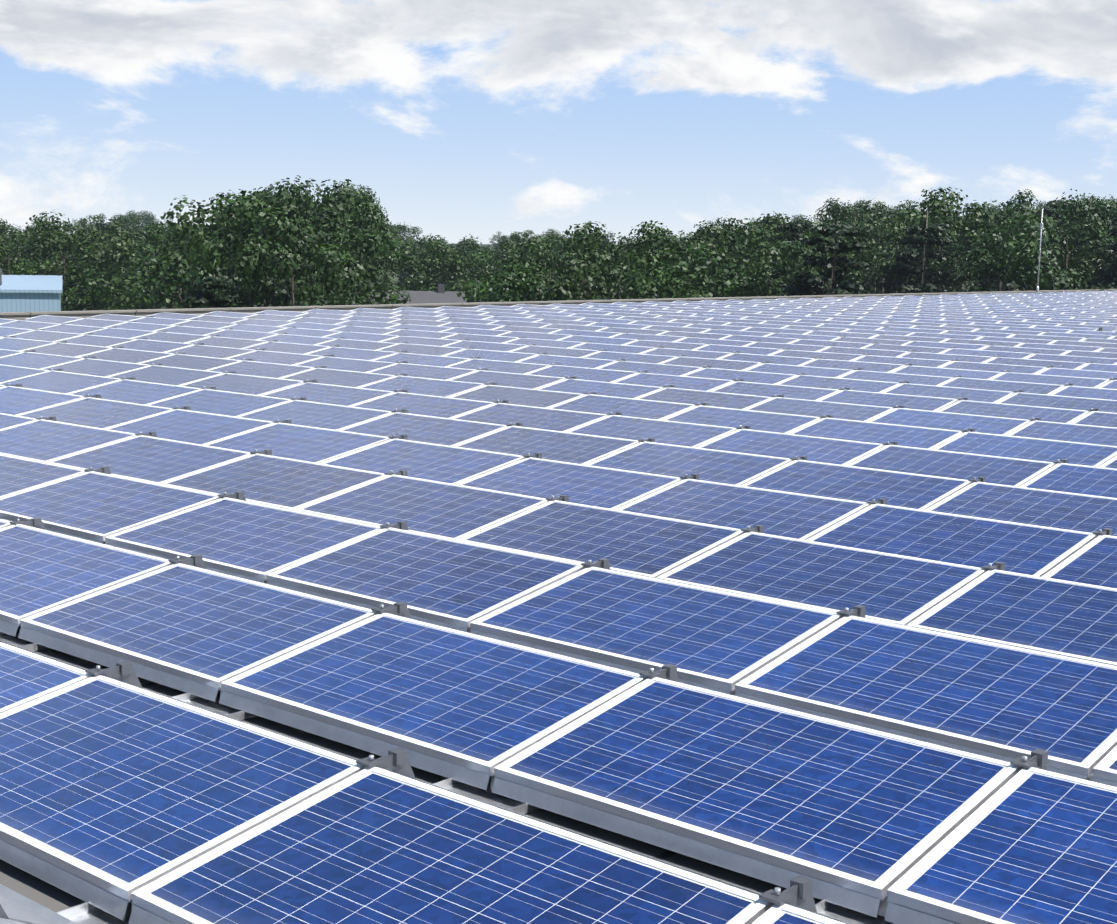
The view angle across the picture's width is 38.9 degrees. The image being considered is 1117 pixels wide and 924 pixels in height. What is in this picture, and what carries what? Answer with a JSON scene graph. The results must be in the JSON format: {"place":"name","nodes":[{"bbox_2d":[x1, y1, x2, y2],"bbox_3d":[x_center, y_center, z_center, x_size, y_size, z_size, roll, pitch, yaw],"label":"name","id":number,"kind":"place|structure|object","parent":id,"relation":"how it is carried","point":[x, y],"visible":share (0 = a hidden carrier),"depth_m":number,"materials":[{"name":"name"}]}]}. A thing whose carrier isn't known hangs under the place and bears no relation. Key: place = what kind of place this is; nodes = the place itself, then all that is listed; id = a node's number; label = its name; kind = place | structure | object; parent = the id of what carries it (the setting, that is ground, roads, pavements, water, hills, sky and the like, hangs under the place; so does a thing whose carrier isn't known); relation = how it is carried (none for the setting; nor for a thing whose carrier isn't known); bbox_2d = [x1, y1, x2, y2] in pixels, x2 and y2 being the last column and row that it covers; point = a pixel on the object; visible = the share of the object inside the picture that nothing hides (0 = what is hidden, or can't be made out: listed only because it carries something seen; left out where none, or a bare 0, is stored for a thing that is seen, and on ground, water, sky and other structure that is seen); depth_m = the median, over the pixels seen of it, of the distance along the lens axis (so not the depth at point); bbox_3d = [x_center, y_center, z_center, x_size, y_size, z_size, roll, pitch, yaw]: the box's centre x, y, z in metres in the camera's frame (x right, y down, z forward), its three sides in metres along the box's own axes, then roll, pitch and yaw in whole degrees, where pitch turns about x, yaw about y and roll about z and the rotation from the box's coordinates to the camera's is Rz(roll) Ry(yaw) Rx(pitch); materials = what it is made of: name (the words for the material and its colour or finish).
{"place":"outdoors","nodes":[
{"label":"outdoors","id":0,"kind":"place"},
{"bbox_2d":[5,235,492,309],"bbox_3d":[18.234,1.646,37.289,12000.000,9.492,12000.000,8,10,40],"label":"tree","id":1,"kind":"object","parent":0,"point":[395,279],"depth_m":753.58,"materials":[{"name":"green plant"}]},
{"bbox_2d":[0,218,31,257],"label":"tree","id":2,"kind":"object","parent":1,"relation":"on","point":[3,225],"visible":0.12,"depth_m":194.23,"materials":[{"name":"green plant"}]},
{"bbox_2d":[0,226,58,274],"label":"tree","id":3,"kind":"object","parent":1,"relation":"on","point":[17,254],"visible":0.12,"depth_m":130.99,"materials":[{"name":"green plant"}]},
{"bbox_2d":[0,269,62,311],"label":"building","id":4,"kind":"structure","parent":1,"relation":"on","point":[30,293],"depth_m":79.61,"materials":[{"name":"blue metal"}]},
{"bbox_2d":[0,225,68,274],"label":"tree","id":5,"kind":"object","parent":1,"relation":"on","point":[8,261],"visible":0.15,"depth_m":119.94,"materials":[{"name":"green plant"}]},
{"bbox_2d":[22,216,76,273],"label":"tree","id":6,"kind":"object","parent":1,"relation":"on","point":[53,225],"visible":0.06,"depth_m":181.83,"materials":[{"name":"green plant"}]},
{"bbox_2d":[13,220,130,309],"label":"tree","id":7,"kind":"object","parent":1,"relation":"on","point":[29,230],"visible":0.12,"depth_m":140.79,"materials":[{"name":"green plant"}]},
{"bbox_2d":[19,211,144,310],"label":"tree","id":8,"kind":"object","parent":1,"relation":"on","point":[67,304],"visible":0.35,"depth_m":111.94,"materials":[{"name":"green plant"}]},
{"bbox_2d":[58,235,108,309],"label":"tree","id":9,"kind":"object","parent":1,"relation":"on","point":[70,258],"visible":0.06,"depth_m":124.00,"materials":[{"name":"green plant"}]},
{"bbox_2d":[71,214,106,232],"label":"tree","id":10,"kind":"object","parent":1,"relation":"on","point":[83,222],"depth_m":466.97,"materials":[{"name":"green plant"}]},
{"bbox_2d":[73,215,125,306],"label":"tree","id":11,"kind":"object","parent":1,"relation":"on","point":[93,224],"visible":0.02,"depth_m":190.77,"materials":[{"name":"green plant"}]},
{"bbox_2d":[98,224,124,292],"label":"tree","id":12,"kind":"object","parent":1,"relation":"on","point":[103,226],"visible":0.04,"depth_m":178.24,"materials":[{"name":"green plant"}]},
{"bbox_2d":[95,215,135,249],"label":"tree","id":13,"kind":"object","parent":1,"relation":"on","point":[123,221],"visible":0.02,"depth_m":224.42,"materials":[{"name":"green plant"}]},
{"bbox_2d":[95,215,142,230],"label":"tree","id":14,"kind":"object","parent":1,"relation":"on","point":[137,220],"visible":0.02,"depth_m":306.62,"materials":[{"name":"green plant"}]},
{"bbox_2d":[95,226,151,306],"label":"tree","id":15,"kind":"object","parent":1,"relation":"on","point":[136,237],"visible":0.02,"depth_m":137.26,"materials":[{"name":"green plant"}]},
{"bbox_2d":[106,214,141,239],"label":"tree","id":16,"kind":"object","parent":1,"relation":"on","point":[115,220],"visible":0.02,"depth_m":343.17,"materials":[{"name":"green plant"}]},
{"bbox_2d":[56,222,199,309],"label":"tree","id":17,"kind":"object","parent":1,"relation":"on","point":[120,246],"visible":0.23,"depth_m":107.82,"materials":[{"name":"green plant"}]},
{"bbox_2d":[127,211,152,239],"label":"tree","id":18,"kind":"object","parent":1,"relation":"on","point":[146,217],"visible":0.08,"depth_m":560.54,"materials":[{"name":"green plant"}]},
{"bbox_2d":[110,221,178,294],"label":"tree","id":19,"kind":"object","parent":1,"relation":"on","point":[150,233],"visible":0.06,"depth_m":144.75,"materials":[{"name":"green plant"}]},
{"bbox_2d":[121,226,186,296],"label":"tree","id":20,"kind":"object","parent":1,"relation":"on","point":[147,246],"visible":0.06,"depth_m":118.79,"materials":[{"name":"green plant"}]},
{"bbox_2d":[79,247,233,309],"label":"tree","id":21,"kind":"object","parent":1,"relation":"on","point":[151,270],"visible":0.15,"depth_m":89.95,"materials":[{"name":"green plant"}]},
{"bbox_2d":[182,274,238,307],"bbox_3d":[-13.070,-1.576,58.223,4.342,10.638,4.765,4,8,18],"label":"tree","id":22,"kind":"object","parent":1,"relation":"on","point":[201,298],"visible":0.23,"depth_m":57.42,"materials":[{"name":"green plant"}]},
{"bbox_2d":[98,182,338,309],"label":"tree","id":23,"kind":"object","parent":1,"relation":"on","point":[184,227],"visible":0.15,"depth_m":81.39,"materials":[{"name":"green plant"}]},
{"bbox_2d":[183,202,261,303],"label":"tree","id":24,"kind":"object","parent":1,"relation":"on","point":[209,238],"depth_m":100.23,"materials":[{"name":"green plant"}]},
{"bbox_2d":[139,175,380,308],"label":"tree","id":25,"kind":"object","parent":1,"relation":"on","point":[278,231],"visible":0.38,"depth_m":77.43,"materials":[{"name":"green plant"}]},
{"bbox_2d":[204,190,326,306],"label":"tree","id":26,"kind":"object","parent":1,"relation":"on","point":[307,220],"visible":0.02,"depth_m":92.69,"materials":[{"name":"green plant"}]},
{"bbox_2d":[186,234,366,307],"bbox_3d":[-10.537,-3.032,64.327,7.720,12.295,7.992,-5,10,-32],"label":"tree","id":27,"kind":"object","parent":1,"relation":"on","point":[254,267],"visible":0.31,"depth_m":63.47,"materials":[{"name":"green plant"}]},
{"bbox_2d":[255,177,389,298],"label":"tree","id":28,"kind":"object","parent":1,"relation":"on","point":[368,219],"visible":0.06,"depth_m":101.43,"materials":[{"name":"green plant"}]},
{"bbox_2d":[234,179,420,304],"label":"tree","id":29,"kind":"object","parent":1,"relation":"on","point":[367,254],"visible":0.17,"depth_m":95.34,"materials":[{"name":"green plant"}]},
{"bbox_2d":[300,197,368,304],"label":"tree","id":30,"kind":"object","parent":1,"relation":"on","point":[346,226],"depth_m":130.54,"materials":[{"name":"green plant"}]},
{"bbox_2d":[287,190,390,275],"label":"tree","id":31,"kind":"object","parent":1,"relation":"on","point":[382,214],"visible":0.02,"depth_m":153.28,"materials":[{"name":"green plant"}]},
{"bbox_2d":[325,181,362,207],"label":"tree","id":32,"kind":"object","parent":1,"relation":"on","point":[344,183],"depth_m":265.56,"materials":[{"name":"green plant"}]},
{"bbox_2d":[316,200,398,236],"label":"tree","id":33,"kind":"object","parent":1,"relation":"on","point":[396,229],"depth_m":198.78,"materials":[{"name":"green plant"}]},
{"bbox_2d":[320,192,405,289],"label":"tree","id":34,"kind":"object","parent":1,"relation":"on","point":[386,279],"visible":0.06,"depth_m":133.51,"materials":[{"name":"green plant"}]},
{"bbox_2d":[327,184,404,276],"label":"tree","id":35,"kind":"object","parent":1,"relation":"on","point":[368,198],"visible":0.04,"depth_m":175.16,"materials":[{"name":"green plant"}]},
{"bbox_2d":[385,222,422,282],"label":"tree","id":36,"kind":"object","parent":1,"relation":"on","point":[416,229],"visible":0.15,"depth_m":302.53,"materials":[{"name":"green plant"}]},
{"bbox_2d":[396,251,420,282],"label":"tree","id":37,"kind":"object","parent":1,"relation":"on","point":[405,272],"visible":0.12,"depth_m":248.22,"materials":[{"name":"green plant"}]},
{"bbox_2d":[368,284,466,303],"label":"house","id":38,"kind":"structure","parent":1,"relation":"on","point":[441,295],"depth_m":120.07,"materials":[{"name":"beige"}]},
{"bbox_2d":[400,235,443,280],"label":"tree","id":39,"kind":"object","parent":1,"relation":"on","point":[408,242],"visible":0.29,"depth_m":268.67,"materials":[{"name":"green plant"}]},
{"bbox_2d":[382,255,462,290],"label":"tree","id":40,"kind":"object","parent":1,"relation":"on","point":[412,266],"visible":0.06,"depth_m":149.98,"materials":[{"name":"green plant"}]},
{"bbox_2d":[398,239,486,301],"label":"tree","id":41,"kind":"object","parent":1,"relation":"on","point":[457,260],"visible":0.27,"depth_m":135.41,"materials":[{"name":"green plant"}]},
{"bbox_2d":[410,233,502,302],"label":"tree","id":42,"kind":"object","parent":1,"relation":"on","point":[480,267],"visible":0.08,"depth_m":146.76,"materials":[{"name":"green plant"}]},
{"bbox_2d":[455,234,522,280],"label":"tree","id":43,"kind":"object","parent":1,"relation":"on","point":[473,245],"visible":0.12,"depth_m":166.46,"materials":[{"name":"green plant"}]},
{"bbox_2d":[486,231,501,247],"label":"tree","id":44,"kind":"object","parent":1,"relation":"on","point":[493,239],"visible":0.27,"depth_m":592.29,"materials":[{"name":"green plant"}]},
{"bbox_2d":[456,238,540,301],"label":"tree","id":45,"kind":"object","parent":1,"relation":"on","point":[503,246],"visible":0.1,"depth_m":156.75,"materials":[{"name":"green plant"}]},
{"bbox_2d":[454,255,555,301],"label":"tree","id":46,"kind":"object","parent":1,"relation":"on","point":[514,287],"visible":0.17,"depth_m":71.40,"materials":[{"name":"green plant"}]},
{"bbox_2d":[498,231,522,252],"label":"tree","id":47,"kind":"object","parent":1,"relation":"on","point":[514,236],"visible":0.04,"depth_m":329.33,"materials":[{"name":"green plant"}]},
{"bbox_2d":[464,247,560,301],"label":"tree","id":48,"kind":"object","parent":1,"relation":"on","point":[477,261],"visible":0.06,"depth_m":123.61,"materials":[{"name":"green plant"}]},
{"bbox_2d":[473,232,594,300],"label":"tree","id":49,"kind":"object","parent":1,"relation":"on","point":[534,253],"visible":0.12,"depth_m":104.60,"materials":[{"name":"green plant"}]},
{"bbox_2d":[510,234,564,293],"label":"tree","id":50,"kind":"object","parent":1,"relation":"on","point":[551,240],"visible":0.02,"depth_m":148.21,"materials":[{"name":"green plant"}]},
{"bbox_2d":[0,289,1116,922],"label":"roof","id":51,"kind":"structure","parent":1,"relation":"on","point":[38,891],"depth_m":6.64,"materials":[{"name":"grey"}]},
{"bbox_2d":[0,290,1116,923],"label":"mounting rails","id":52,"kind":"object","parent":51,"relation":"on","point":[800,892],"visible":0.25,"depth_m":6.05,"materials":[{"name":"metal"}]},
{"bbox_2d":[0,290,1116,923],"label":"solar panels","id":53,"kind":"object","parent":52,"relation":"on","point":[168,808],"visible":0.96,"depth_m":8.49,"materials":[{"name":"glass"}]},
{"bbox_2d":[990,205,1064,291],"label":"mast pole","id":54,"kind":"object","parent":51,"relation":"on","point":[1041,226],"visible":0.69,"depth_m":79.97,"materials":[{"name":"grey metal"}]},
{"bbox_2d":[545,229,576,243],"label":"tree","id":55,"kind":"object","parent":1,"relation":"on","point":[551,233],"depth_m":235.32,"materials":[{"name":"green plant"}]},
{"bbox_2d":[516,232,639,300],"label":"tree","id":56,"kind":"object","parent":1,"relation":"on","point":[559,248],"visible":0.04,"depth_m":114.05,"materials":[{"name":"green plant"}]},
{"bbox_2d":[547,221,635,300],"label":"tree","id":57,"kind":"object","parent":1,"relation":"on","point":[618,267],"visible":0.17,"depth_m":94.67,"materials":[{"name":"green plant"}]},
{"bbox_2d":[536,222,712,300],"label":"tree","id":58,"kind":"object","parent":1,"relation":"on","point":[579,272],"visible":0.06,"depth_m":69.34,"materials":[{"name":"green plant"}]},
{"bbox_2d":[607,226,673,298],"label":"tree","id":59,"kind":"object","parent":1,"relation":"on","point":[626,284],"depth_m":114.56,"materials":[{"name":"green plant"}]},
{"bbox_2d":[588,220,719,299],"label":"tree","id":60,"kind":"object","parent":1,"relation":"on","point":[650,235],"visible":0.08,"depth_m":90.31,"materials":[{"name":"green plant"}]},
{"bbox_2d":[612,233,747,298],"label":"tree","id":61,"kind":"object","parent":1,"relation":"on","point":[688,264],"visible":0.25,"depth_m":80.53,"materials":[{"name":"green plant"}]},
{"bbox_2d":[645,226,727,275],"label":"tree","id":62,"kind":"object","parent":1,"relation":"on","point":[683,237],"depth_m":145.96,"materials":[{"name":"green plant"}]},
{"bbox_2d":[635,220,761,296],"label":"tree","id":63,"kind":"object","parent":1,"relation":"on","point":[714,234],"visible":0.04,"depth_m":100.01,"materials":[{"name":"green plant"}]},
{"bbox_2d":[694,217,733,246],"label":"tree","id":64,"kind":"object","parent":1,"relation":"on","point":[710,222],"depth_m":167.99,"materials":[{"name":"green plant"}]},
{"bbox_2d":[692,220,773,291],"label":"tree","id":65,"kind":"object","parent":1,"relation":"on","point":[724,238],"visible":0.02,"depth_m":128.07,"materials":[{"name":"green plant"}]},
{"bbox_2d":[688,218,817,296],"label":"tree","id":66,"kind":"object","parent":1,"relation":"on","point":[746,289],"visible":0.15,"depth_m":94.23,"materials":[{"name":"green plant"}]},
{"bbox_2d":[707,211,829,296],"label":"tree","id":67,"kind":"object","parent":1,"relation":"on","point":[781,221],"visible":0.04,"depth_m":117.43,"materials":[{"name":"green plant"}]},
{"bbox_2d":[753,217,791,270],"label":"tree","id":68,"kind":"object","parent":1,"relation":"on","point":[765,219],"visible":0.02,"depth_m":152.90,"materials":[{"name":"green plant"}]},
{"bbox_2d":[714,215,848,296],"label":"tree","id":69,"kind":"object","parent":1,"relation":"on","point":[740,255],"visible":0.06,"depth_m":111.85,"materials":[{"name":"green plant"}]},
{"bbox_2d":[761,220,829,295],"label":"tree","id":70,"kind":"object","parent":1,"relation":"on","point":[794,227],"visible":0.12,"depth_m":102.29,"materials":[{"name":"green plant"}]},
{"bbox_2d":[740,235,863,295],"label":"tree","id":71,"kind":"object","parent":1,"relation":"on","point":[780,283],"visible":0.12,"depth_m":87.08,"materials":[{"name":"green plant"}]},
{"bbox_2d":[773,222,873,295],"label":"tree","id":72,"kind":"object","parent":1,"relation":"on","point":[843,263],"visible":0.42,"depth_m":76.56,"materials":[{"name":"green plant"}]},
{"bbox_2d":[813,197,877,261],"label":"tree","id":73,"kind":"object","parent":1,"relation":"on","point":[837,217],"visible":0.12,"depth_m":154.78,"materials":[{"name":"green plant"}]},
{"bbox_2d":[827,217,877,277],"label":"tree","id":74,"kind":"object","parent":1,"relation":"on","point":[870,230],"visible":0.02,"depth_m":137.31,"materials":[{"name":"green plant"}]},
{"bbox_2d":[819,228,893,270],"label":"tree","id":75,"kind":"object","parent":1,"relation":"on","point":[875,240],"depth_m":139.35,"materials":[{"name":"green plant"}]},
{"bbox_2d":[831,200,905,276],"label":"tree","id":76,"kind":"object","parent":1,"relation":"on","point":[849,206],"visible":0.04,"depth_m":163.06,"materials":[{"name":"green plant"}]},
{"bbox_2d":[846,199,896,231],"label":"tree","id":77,"kind":"object","parent":1,"relation":"on","point":[870,206],"visible":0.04,"depth_m":386.86,"materials":[{"name":"green plant"}]},
{"bbox_2d":[825,200,948,293],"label":"tree","id":78,"kind":"object","parent":1,"relation":"on","point":[868,280],"visible":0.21,"depth_m":120.27,"materials":[{"name":"green plant"}]},
{"bbox_2d":[832,220,942,293],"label":"tree","id":79,"kind":"object","parent":1,"relation":"on","point":[889,237],"visible":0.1,"depth_m":128.71,"materials":[{"name":"green plant"}]},
{"bbox_2d":[864,205,923,257],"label":"tree","id":80,"kind":"object","parent":1,"relation":"on","point":[884,219],"visible":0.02,"depth_m":157.88,"materials":[{"name":"green plant"}]},
{"bbox_2d":[879,200,924,248],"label":"tree","id":81,"kind":"object","parent":1,"relation":"on","point":[903,206],"visible":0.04,"depth_m":206.17,"materials":[{"name":"green plant"}]},
{"bbox_2d":[870,211,973,286],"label":"tree","id":82,"kind":"object","parent":1,"relation":"on","point":[927,245],"visible":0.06,"depth_m":139.11,"materials":[{"name":"green plant"}]},
{"bbox_2d":[874,210,977,293],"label":"tree","id":83,"kind":"object","parent":1,"relation":"on","point":[921,230],"visible":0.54,"depth_m":104.58,"materials":[{"name":"green plant"}]},
{"bbox_2d":[868,187,1017,293],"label":"tree","id":84,"kind":"object","parent":1,"relation":"on","point":[936,207],"visible":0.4,"depth_m":111.14,"materials":[{"name":"green plant"}]},
{"bbox_2d":[931,195,1065,285],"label":"tree","id":85,"kind":"object","parent":1,"relation":"on","point":[1013,211],"visible":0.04,"depth_m":133.19,"materials":[{"name":"green plant"}]},
{"bbox_2d":[942,210,1057,251],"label":"tree","id":86,"kind":"object","parent":1,"relation":"on","point":[993,219],"depth_m":147.59,"materials":[{"name":"green plant"}]},
{"bbox_2d":[970,253,1031,291],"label":"tree","id":87,"kind":"object","parent":1,"relation":"on","point":[990,280],"visible":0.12,"depth_m":99.46,"materials":[{"name":"green plant"}]},
{"bbox_2d":[986,189,1041,219],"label":"tree","id":88,"kind":"object","parent":1,"relation":"on","point":[1019,197],"visible":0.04,"depth_m":158.05,"materials":[{"name":"green plant"}]},
{"bbox_2d":[962,209,1068,289],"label":"tree","id":89,"kind":"object","parent":1,"relation":"on","point":[1007,221],"visible":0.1,"depth_m":125.76,"materials":[{"name":"green plant"}]},
{"bbox_2d":[946,200,1114,291],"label":"tree","id":90,"kind":"object","parent":1,"relation":"on","point":[988,256],"visible":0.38,"depth_m":87.48,"materials":[{"name":"green plant"}]},
{"bbox_2d":[984,209,1114,290],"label":"tree","id":91,"kind":"object","parent":1,"relation":"on","point":[1085,219],"visible":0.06,"depth_m":119.48,"materials":[{"name":"green plant"}]},
{"bbox_2d":[1000,189,1116,290],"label":"tree","id":92,"kind":"object","parent":1,"relation":"on","point":[1079,237],"visible":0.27,"depth_m":113.77,"materials":[{"name":"green plant"}]},
{"bbox_2d":[1038,199,1094,259],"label":"tree","id":93,"kind":"object","parent":1,"relation":"on","point":[1052,213],"visible":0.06,"depth_m":148.74,"materials":[{"name":"green plant"}]},
{"bbox_2d":[1048,202,1116,264],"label":"tree","id":94,"kind":"object","parent":1,"relation":"on","point":[1061,228],"visible":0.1,"depth_m":146.93,"materials":[{"name":"green plant"}]},
{"bbox_2d":[1051,234,1116,289],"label":"tree","id":95,"kind":"object","parent":1,"relation":"on","point":[1091,260],"visible":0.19,"depth_m":112.14,"materials":[{"name":"green plant"}]},
{"bbox_2d":[1061,198,1115,267],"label":"tree","id":96,"kind":"object","parent":1,"relation":"on","point":[1082,249],"visible":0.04,"depth_m":135.69,"materials":[{"name":"green plant"}]},
{"bbox_2d":[1075,193,1115,249],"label":"tree","id":97,"kind":"object","parent":1,"relation":"on","point":[1092,201],"depth_m":185.38,"materials":[{"name":"green plant"}]},
{"bbox_2d":[1094,217,1116,288],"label":"tree","id":98,"kind":"object","parent":1,"relation":"on","point":[1108,274],"visible":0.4,"depth_m":106.33,"materials":[{"name":"green plant"}]},
{"bbox_2d":[1099,194,1116,209],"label":"tree","id":99,"kind":"object","parent":1,"relation":"on","point":[1111,200],"visible":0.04,"depth_m":294.34,"materials":[{"name":"green plant"}]},
{"bbox_2d":[0,0,1116,244],"bbox_3d":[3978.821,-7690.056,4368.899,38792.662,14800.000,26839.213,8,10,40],"label":"sky","id":100,"kind":"structure","parent":0,"point":[460,120],"depth_m":19295.84,"materials":[{"name":"blue"}]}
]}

